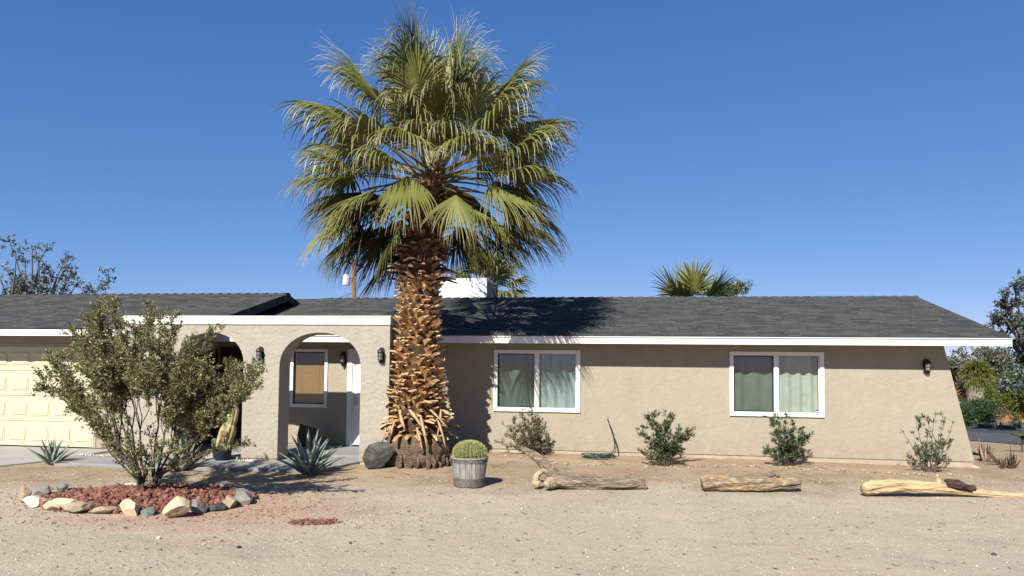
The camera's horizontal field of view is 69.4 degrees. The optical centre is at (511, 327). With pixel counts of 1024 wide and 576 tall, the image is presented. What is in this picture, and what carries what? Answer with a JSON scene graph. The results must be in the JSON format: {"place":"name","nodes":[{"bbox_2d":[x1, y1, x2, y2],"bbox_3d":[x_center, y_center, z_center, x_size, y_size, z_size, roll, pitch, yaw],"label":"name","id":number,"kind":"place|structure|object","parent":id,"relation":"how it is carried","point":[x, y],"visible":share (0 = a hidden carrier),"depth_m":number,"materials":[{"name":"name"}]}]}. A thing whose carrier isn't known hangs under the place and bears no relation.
{"place":"outdoors","nodes":[
{"label":"outdoors","id":0,"kind":"place"},
{"bbox_2d":[0,446,113,466],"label":"driveway","id":1,"kind":"structure","parent":0,"point":[14,455],"depth_m":14.99,"materials":[{"name":"concrete"}]},
{"bbox_2d":[47,456,359,471],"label":"path","id":2,"kind":"structure","parent":0,"point":[215,465],"depth_m":13.55,"materials":[{"name":"grey concrete"}]},
{"bbox_2d":[77,453,115,456],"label":"white gravel","id":3,"kind":"structure","parent":2,"relation":"on","point":[100,455],"depth_m":14.51,"materials":[{"name":"white gravel"}]},
{"bbox_2d":[212,446,231,460],"bbox_3d":[-5.548,2.390,14.149,0.380,0.270,0.380,1,-3,0],"label":"cactus pot","id":4,"kind":"object","parent":2,"relation":"on","point":[222,455],"visible":0.51,"depth_m":14.01,"materials":[{"name":"black ceramic"}]},
{"bbox_2d":[211,407,238,445],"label":"leaning cactus","id":5,"kind":"object","parent":4,"relation":"in","point":[228,432],"visible":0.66,"depth_m":14.09,"materials":[{"name":"green plant"}]},
{"bbox_2d":[234,459,261,461],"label":"white gravel","id":6,"kind":"structure","parent":0,"point":[247,460],"depth_m":13.93,"materials":[{"name":"white gravel"}]},
{"bbox_2d":[303,445,337,448],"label":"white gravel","id":7,"kind":"structure","parent":0,"point":[329,447],"depth_m":15.84,"materials":[{"name":"grey gravel"}]},
{"bbox_2d":[212,505,446,528],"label":"sparse red gravel","id":8,"kind":"structure","parent":0,"point":[334,517],"depth_m":9.24,"materials":[{"name":"red gravel"}]},
{"bbox_2d":[0,400,1023,575],"bbox_3d":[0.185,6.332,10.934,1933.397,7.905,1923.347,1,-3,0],"label":"ground","id":9,"kind":"structure","parent":0,"point":[986,471],"depth_m":8.86,"materials":[{"name":"beige sand"}]},
{"bbox_2d":[17,485,31,502],"bbox_3d":[-6.630,2.257,10.053,0.179,0.246,0.131,0,-3,15],"label":"border rock","id":10,"kind":"object","parent":9,"relation":"on","point":[24,491],"visible":0.82,"depth_m":10.01,"materials":[{"name":"beige stone"}]},
{"bbox_2d":[22,496,41,507],"bbox_3d":[-6.334,2.288,9.765,0.271,0.160,0.195,1,-3,-9],"label":"border rock","id":11,"kind":"object","parent":9,"relation":"on","point":[32,501],"visible":0.98,"depth_m":9.69,"materials":[{"name":"white stone"}]},
{"bbox_2d":[32,485,51,494],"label":"border rock","id":12,"kind":"object","parent":9,"relation":"on","point":[42,490],"visible":0.89,"depth_m":10.58,"materials":[{"name":"grey stone"}]},
{"bbox_2d":[27,436,80,464],"bbox_3d":[-8.499,2.264,13.670,0.900,0.568,0.828,2,-3,-25],"label":"agave","id":13,"kind":"object","parent":9,"relation":"on","point":[50,455],"visible":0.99,"depth_m":13.60,"materials":[{"name":"green plant"}]},
{"bbox_2d":[0,234,116,293],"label":"desert tree","id":14,"kind":"object","parent":9,"relation":"on","point":[22,287],"visible":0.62,"depth_m":25.17,"materials":[{"name":"green plant"}]},
{"bbox_2d":[43,498,75,510],"bbox_3d":[-5.850,2.286,9.559,0.368,0.168,0.234,2,-3,-26],"label":"border rock","id":15,"kind":"object","parent":9,"relation":"on","point":[53,504],"visible":0.76,"depth_m":9.49,"materials":[{"name":"beige stone"}]},
{"bbox_2d":[57,482,68,491],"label":"border rock","id":16,"kind":"object","parent":9,"relation":"on","point":[62,485],"visible":0.77,"depth_m":10.78,"materials":[{"name":"grey stone"}]},
{"bbox_2d":[63,501,93,512],"bbox_3d":[-5.495,2.264,9.355,0.348,0.148,0.214,0,-3,4],"label":"border rock","id":17,"kind":"object","parent":9,"relation":"on","point":[78,506],"visible":0.99,"depth_m":9.29,"materials":[{"name":"beige stone"}]},
{"bbox_2d":[92,506,117,513],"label":"border rock","id":18,"kind":"object","parent":9,"relation":"on","point":[103,510],"visible":0.96,"depth_m":9.28,"materials":[{"name":"beige stone"}]},
{"bbox_2d":[120,499,138,515],"bbox_3d":[-4.811,2.260,9.295,0.279,0.225,0.171,0,-3,14],"label":"border rock","id":19,"kind":"object","parent":9,"relation":"on","point":[128,507],"visible":1,"depth_m":9.23,"materials":[{"name":"beige stone"}]},
{"bbox_2d":[140,506,153,516],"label":"border rock","id":20,"kind":"object","parent":9,"relation":"on","point":[148,512],"visible":0.94,"depth_m":9.20,"materials":[{"name":"grey stone"}]},
{"bbox_2d":[39,482,258,513],"bbox_3d":[-5.045,2.326,10.300,2.958,0.263,2.052,1,-3,0],"label":"red gravel bed","id":21,"kind":"object","parent":9,"relation":"on","point":[159,497],"visible":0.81,"depth_m":10.04,"materials":[{"name":"red gravel"}]},
{"bbox_2d":[28,290,268,490],"bbox_3d":[-5.038,0.855,10.325,4.012,2.896,2.608,1,-3,0],"label":"creosote bush","id":22,"kind":"object","parent":21,"relation":"on","point":[120,377],"visible":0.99,"depth_m":10.13,"materials":[{"name":"green plant"}]},
{"bbox_2d":[191,482,206,487],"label":"border rock","id":23,"kind":"object","parent":21,"relation":"on","point":[198,484],"visible":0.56,"depth_m":10.85,"materials":[{"name":"grey stone"}]},
{"bbox_2d":[207,503,226,510],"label":"border rock","id":24,"kind":"object","parent":21,"relation":"on","point":[217,506],"visible":0.91,"depth_m":9.60,"materials":[{"name":"stone"}]},
{"bbox_2d":[220,483,231,487],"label":"border rock","id":25,"kind":"object","parent":21,"relation":"on","point":[223,485],"visible":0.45,"depth_m":11.08,"materials":[{"name":"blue stone"}]},
{"bbox_2d":[233,488,250,492],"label":"border rock","id":26,"kind":"object","parent":21,"relation":"on","point":[241,489],"visible":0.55,"depth_m":10.54,"materials":[{"name":"grey stone"}]},
{"bbox_2d":[0,481,333,525],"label":"scattered red gravel","id":27,"kind":"structure","parent":9,"relation":"on","point":[184,514],"depth_m":9.73,"materials":[{"name":"red gravel"}]},
{"bbox_2d":[162,496,189,517],"bbox_3d":[-4.151,2.227,9.161,0.327,0.280,0.251,1,-3,-2],"label":"border rock","id":28,"kind":"object","parent":9,"relation":"on","point":[177,506],"visible":1,"depth_m":9.10,"materials":[{"name":"beige stone"}]},
{"bbox_2d":[156,435,215,470],"bbox_3d":[-5.845,2.194,13.086,1.046,0.683,1.080,-1,-3,32],"label":"agave","id":29,"kind":"object","parent":9,"relation":"on","point":[186,466],"visible":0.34,"depth_m":13.07,"materials":[{"name":"green plant"}]},
{"bbox_2d":[191,499,206,513],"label":"border rock","id":30,"kind":"object","parent":9,"relation":"on","point":[198,507],"visible":0.94,"depth_m":9.42,"materials":[{"name":"grey stone"}]},
{"bbox_2d":[191,453,240,458],"bbox_3d":[-5.863,2.542,14.543,1.220,0.098,0.420,0,-3,9],"label":"entry step","id":31,"kind":"object","parent":9,"relation":"on","point":[235,456],"visible":0.24,"depth_m":14.34,"materials":[{"name":"concrete"}]},
{"bbox_2d":[223,495,237,508],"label":"border rock","id":32,"kind":"object","parent":9,"relation":"on","point":[230,501],"visible":0.81,"depth_m":9.75,"materials":[{"name":"beige stone"}]},
{"bbox_2d":[234,490,252,504],"bbox_3d":[-3.675,2.320,10.080,0.307,0.205,0.198,0,-3,8],"label":"border rock","id":33,"kind":"object","parent":9,"relation":"on","point":[244,497],"visible":0.82,"depth_m":10.02,"materials":[{"name":"grey stone"}]},
{"bbox_2d":[192,443,358,457],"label":"porch floor","id":34,"kind":"structure","parent":9,"relation":"on","point":[348,451],"depth_m":15.32,"materials":[{"name":"grey paint"}]},
{"bbox_2d":[297,424,317,446],"bbox_3d":[-4.427,2.348,15.992,0.439,0.547,0.327,1,-3,-17],"label":"chair","id":35,"kind":"object","parent":34,"relation":"on","point":[302,433],"visible":0.64,"depth_m":15.87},
{"bbox_2d":[274,426,345,475],"bbox_3d":[-3.465,2.116,12.682,1.237,0.849,1.358,1,-3,0],"label":"agave","id":36,"kind":"object","parent":9,"relation":"on","point":[309,460],"visible":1,"depth_m":12.62,"materials":[{"name":"green plant"}]},
{"bbox_2d":[287,518,342,524],"bbox_3d":[-2.386,2.358,8.987,0.670,0.057,0.352,1,-3,0],"label":"red gravel patch","id":37,"kind":"object","parent":9,"relation":"on","point":[310,521],"visible":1,"depth_m":8.95,"materials":[{"name":"red gravel"}]},
{"bbox_2d":[342,259,363,297],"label":"utility pole","id":38,"kind":"object","parent":9,"relation":"on","point":[345,280],"visible":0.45,"depth_m":42.03,"materials":[{"name":"brown wood"}]},
{"bbox_2d":[362,442,394,468],"bbox_3d":[-2.394,2.300,13.418,0.597,0.502,0.376,1,-3,0],"label":"boulder","id":39,"kind":"object","parent":9,"relation":"on","point":[377,455],"visible":1,"depth_m":13.26,"materials":[{"name":"stone"}]},
{"bbox_2d":[269,1,590,469],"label":"fan palm","id":40,"kind":"object","parent":9,"relation":"on","point":[448,88],"visible":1,"depth_m":13.69,"materials":[{"name":"green plant"}]},
{"bbox_2d":[451,455,488,488],"bbox_3d":[-0.676,2.277,11.759,0.604,0.468,0.604,1,-3,0],"label":"barrel planter","id":41,"kind":"object","parent":9,"relation":"on","point":[469,473],"visible":0.82,"depth_m":11.53,"materials":[{"name":"grey wood"}]},
{"bbox_2d":[451,440,487,458],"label":"barrel cactus","id":42,"kind":"object","parent":41,"relation":"in","point":[469,449],"visible":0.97,"depth_m":11.61,"materials":[{"name":"green plant"}]},
{"bbox_2d":[445,241,536,297],"bbox_3d":[-0.908,0.304,25.477,3.579,6.916,3.466,1,-3,0],"label":"fan palm","id":43,"kind":"object","parent":9,"relation":"on","point":[504,281],"visible":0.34,"depth_m":25.24,"materials":[{"name":"green plant"}]},
{"bbox_2d":[0,282,1012,467],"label":"ranch house","id":44,"kind":"structure","parent":9,"relation":"on","point":[846,379],"depth_m":15.46,"materials":[{"name":"beige paint"}]},
{"bbox_2d":[0,346,97,448],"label":"garage door","id":45,"kind":"structure","parent":44,"relation":"in","point":[24,419],"depth_m":16.21,"materials":[{"name":"beige paint"}]},
{"bbox_2d":[188,349,217,445],"bbox_3d":[-6.793,1.513,16.274,0.053,2.100,1.020,0,-3,9],"label":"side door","id":46,"kind":"structure","parent":44,"relation":"in","point":[214,356],"depth_m":16.48,"materials":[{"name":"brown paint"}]},
{"bbox_2d":[218,347,242,442],"bbox_3d":[-5.991,1.512,16.683,1.320,2.162,0.047,0,-3,9],"label":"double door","id":47,"kind":"structure","parent":44,"relation":"in","point":[235,352],"depth_m":16.75,"materials":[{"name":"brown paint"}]},
{"bbox_2d":[256,346,263,360],"bbox_3d":[-4.850,0.499,14.182,0.124,0.293,0.146,0,-3,9],"label":"wall lantern","id":48,"kind":"object","parent":44,"relation":"attached to","point":[260,353],"depth_m":14.15,"materials":[{"name":"black metal"}]},
{"bbox_2d":[289,349,327,407],"bbox_3d":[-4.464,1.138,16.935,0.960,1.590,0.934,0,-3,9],"label":"window frame","id":49,"kind":"structure","parent":44,"relation":"in","point":[311,381],"depth_m":16.55,"materials":[{"name":"grey plastic"}]},
{"bbox_2d":[340,351,345,365],"bbox_3d":[-3.746,0.687,16.334,0.124,0.339,0.146,0,-3,9],"label":"wall lantern","id":50,"kind":"object","parent":44,"relation":"attached to","point":[342,358],"depth_m":16.30,"materials":[{"name":"black metal"}]},
{"bbox_2d":[351,354,360,445],"bbox_3d":[-3.060,1.588,16.265,0.920,2.034,0.115,0,-3,9],"label":"door","id":51,"kind":"structure","parent":44,"relation":"in","point":[357,373],"depth_m":16.33,"materials":[{"name":"white plastic"}]},
{"bbox_2d":[377,347,384,362],"bbox_3d":[-2.458,0.506,13.819,0.124,0.293,0.146,0,-3,9],"label":"wall lantern","id":52,"kind":"object","parent":44,"relation":"attached to","point":[381,354],"depth_m":13.80,"materials":[{"name":"black metal"}]},
{"bbox_2d":[439,278,492,297],"bbox_3d":[-1.272,-0.831,21.018,1.360,1.050,1.110,0,-3,9],"label":"rooftop cooler","id":53,"kind":"object","parent":44,"relation":"on","point":[460,289],"visible":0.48,"depth_m":20.50,"materials":[{"name":"white metal"}]},
{"bbox_2d":[493,350,579,412],"bbox_3d":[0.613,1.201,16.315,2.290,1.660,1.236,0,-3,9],"label":"window frame","id":54,"kind":"structure","parent":44,"relation":"in","point":[543,380],"depth_m":15.83,"materials":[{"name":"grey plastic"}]},
{"bbox_2d":[729,351,824,417],"bbox_3d":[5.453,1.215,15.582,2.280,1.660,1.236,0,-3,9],"label":"window frame","id":55,"kind":"structure","parent":44,"relation":"in","point":[761,383],"depth_m":15.09,"materials":[{"name":"white plastic"}]},
{"bbox_2d":[923,359,930,372],"bbox_3d":[8.168,0.748,14.528,0.124,0.293,0.146,0,-3,9],"label":"wall lantern","id":56,"kind":"object","parent":44,"relation":"attached to","point":[926,365],"depth_m":14.51,"materials":[{"name":"black metal"}]},
{"bbox_2d":[0,466,1020,574],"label":"leaf litter","id":57,"kind":"object","parent":9,"relation":"on","point":[571,533],"visible":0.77,"depth_m":8.54,"materials":[{"name":"brown plant"}]},
{"bbox_2d":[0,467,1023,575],"bbox_3d":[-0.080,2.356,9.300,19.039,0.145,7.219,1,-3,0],"label":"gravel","id":58,"kind":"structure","parent":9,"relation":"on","point":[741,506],"depth_m":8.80,"materials":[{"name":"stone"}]},
{"bbox_2d":[494,406,553,453],"bbox_3d":[0.320,2.122,15.432,1.200,1.048,0.893,-1,-3,37],"label":"oleander shrub","id":59,"kind":"object","parent":9,"relation":"on","point":[531,442],"visible":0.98,"depth_m":15.29,"materials":[{"name":"green plant"}]},
{"bbox_2d":[521,447,645,489],"bbox_3d":[1.116,2.213,11.525,1.952,0.661,0.465,1,-3,0],"label":"forked log","id":60,"kind":"object","parent":9,"relation":"on","point":[556,478],"visible":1,"depth_m":11.48,"materials":[{"name":"brown wood"}]},
{"bbox_2d":[581,417,615,458],"bbox_3d":[1.757,2.221,14.932,0.730,0.835,0.552,1,-3,0],"label":"garden hose","id":61,"kind":"object","parent":9,"relation":"on","point":[600,455],"visible":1,"depth_m":14.98,"materials":[{"name":"teal rubber"}]},
{"bbox_2d":[635,408,695,466],"bbox_3d":[2.951,2.099,14.176,1.121,1.114,0.864,3,-3,-36],"label":"oleander shrub","id":62,"kind":"object","parent":9,"relation":"on","point":[665,449],"visible":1,"depth_m":14.10,"materials":[{"name":"green plant"}]},
{"bbox_2d":[651,257,742,296],"bbox_3d":[5.241,0.635,21.533,3.501,5.521,3.609,1,-3,0],"label":"fan palm","id":63,"kind":"object","parent":9,"relation":"on","point":[690,283],"visible":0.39,"depth_m":21.23,"materials":[{"name":"green plant"}]},
{"bbox_2d":[709,276,753,296],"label":"leafy shrub","id":64,"kind":"object","parent":9,"relation":"on","point":[738,290],"visible":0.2,"depth_m":22.02,"materials":[{"name":"green plant"}]},
{"bbox_2d":[700,471,801,491],"bbox_3d":[3.710,2.382,11.473,1.553,0.308,0.252,1,-3,0],"label":"short log","id":65,"kind":"object","parent":9,"relation":"on","point":[728,483],"visible":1,"depth_m":11.40,"materials":[{"name":"brown wood"}]},
{"bbox_2d":[761,411,814,465],"bbox_3d":[5.327,2.116,14.256,1.152,1.080,0.664,1,-3,0],"label":"oleander shrub","id":66,"kind":"object","parent":9,"relation":"on","point":[790,452],"visible":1,"depth_m":14.14,"materials":[{"name":"green plant"}]},
{"bbox_2d":[900,412,954,472],"bbox_3d":[7.791,2.099,13.724,1.129,1.156,0.610,1,-3,0],"label":"oleander shrub","id":67,"kind":"object","parent":9,"relation":"on","point":[927,453],"visible":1,"depth_m":13.69,"materials":[{"name":"green plant"}]},
{"bbox_2d":[860,475,1023,497],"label":"peeled log","id":68,"kind":"object","parent":9,"relation":"on","point":[892,486],"visible":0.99,"depth_m":11.12,"materials":[{"name":"brown wood"}]},
{"bbox_2d":[955,389,967,405],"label":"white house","id":69,"kind":"structure","parent":9,"relation":"on","point":[962,395],"depth_m":65.38,"materials":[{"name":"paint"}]},
{"bbox_2d":[947,346,976,393],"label":"olive tree","id":70,"kind":"object","parent":9,"relation":"on","point":[954,366],"visible":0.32,"depth_m":82.23,"materials":[{"name":"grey plant"}]},
{"bbox_2d":[957,357,997,400],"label":"fan palm","id":71,"kind":"object","parent":9,"relation":"on","point":[977,379],"visible":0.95,"depth_m":63.42,"materials":[{"name":"green plant"}]},
{"bbox_2d":[958,400,997,426],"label":"oleander hedge","id":72,"kind":"object","parent":9,"relation":"on","point":[971,415],"visible":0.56,"depth_m":45.35,"materials":[{"name":"green plant"}]},
{"bbox_2d":[958,396,1002,421],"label":"dark hedge","id":73,"kind":"object","parent":9,"relation":"on","point":[991,406],"visible":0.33,"depth_m":55.19,"materials":[{"name":"green plant"}]},
{"bbox_2d":[973,423,988,427],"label":"desert bush","id":74,"kind":"object","parent":9,"relation":"on","point":[977,425],"visible":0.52,"depth_m":43.75,"materials":[{"name":"grey plant"}]},
{"bbox_2d":[977,439,994,461],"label":"dead agave clump","id":75,"kind":"object","parent":9,"relation":"on","point":[984,455],"visible":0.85,"depth_m":15.29,"materials":[{"name":"brown plant"}]},
{"bbox_2d":[957,346,1019,394],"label":"olive tree","id":76,"kind":"object","parent":9,"relation":"on","point":[997,358],"visible":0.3,"depth_m":78.57,"materials":[{"name":"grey plant"}]},
{"bbox_2d":[985,449,999,464],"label":"fallen branch","id":77,"kind":"object","parent":9,"relation":"on","point":[995,460],"visible":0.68,"depth_m":14.82,"materials":[{"name":"brown wood"}]},
{"bbox_2d":[966,427,1023,432],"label":"curb","id":78,"kind":"structure","parent":9,"relation":"on","point":[994,430],"depth_m":37.86,"materials":[{"name":"concrete"}]},
{"bbox_2d":[980,419,1013,428],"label":"desert bush","id":79,"kind":"object","parent":9,"relation":"on","point":[993,425],"visible":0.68,"depth_m":42.65,"materials":[{"name":"grey plant"}]},
{"bbox_2d":[973,372,1023,421],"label":"palo verde","id":80,"kind":"object","parent":9,"relation":"on","point":[1012,404],"visible":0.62,"depth_m":59.08,"materials":[{"name":"green plant"}]},
{"bbox_2d":[998,456,1005,468],"bbox_3d":[9.604,2.622,14.439,0.131,0.257,0.173,1,-3,0],"label":"dried plant stub","id":81,"kind":"object","parent":9,"relation":"on","point":[1002,463],"visible":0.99,"depth_m":14.41,"materials":[{"name":"brown plant"}]},
{"bbox_2d":[984,269,1023,396],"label":"eucalyptus","id":82,"kind":"object","parent":9,"relation":"on","point":[1015,321],"visible":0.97,"depth_m":35.76,"materials":[{"name":"green plant"}]},
{"bbox_2d":[997,424,1015,428],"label":"desert bush","id":83,"kind":"object","parent":9,"relation":"on","point":[1004,426],"visible":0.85,"depth_m":40.71,"materials":[{"name":"grey plant"}]},
{"bbox_2d":[995,413,1023,421],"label":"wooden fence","id":84,"kind":"object","parent":9,"relation":"on","point":[1009,417],"visible":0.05,"depth_m":71.84,"materials":[{"name":"orange wood"}]},
{"bbox_2d":[1003,451,1021,468],"bbox_3d":[9.725,2.552,14.333,0.254,0.364,0.211,1,-3,-12],"label":"dried plant stub","id":85,"kind":"object","parent":9,"relation":"on","point":[1011,463],"visible":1,"depth_m":14.31,"materials":[{"name":"brown plant"}]},
{"bbox_2d":[1006,418,1023,428],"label":"desert bush","id":86,"kind":"object","parent":9,"relation":"on","point":[1018,425],"visible":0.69,"depth_m":43.56,"materials":[{"name":"grey plant"}]},
{"bbox_2d":[1011,433,1023,451],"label":"yellow leaf plant","id":87,"kind":"object","parent":9,"relation":"on","point":[1021,435],"visible":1,"depth_m":17.34,"materials":[{"name":"green plant"}]},
{"bbox_2d":[0,0,1023,366],"label":"sky","id":88,"kind":"structure","parent":0,"point":[799,147],"materials":[{"name":"blue"}]},
{"bbox_2d":[967,431,1023,443],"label":"road","id":89,"kind":"structure","parent":0,"point":[992,437],"depth_m":27.32,"materials":[{"name":"grey asphalt"}]},
{"bbox_2d":[991,407,1010,421],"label":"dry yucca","id":90,"kind":"object","parent":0,"point":[999,412],"visible":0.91,"depth_m":49.74,"materials":[{"name":"brown plant"}]}
]}

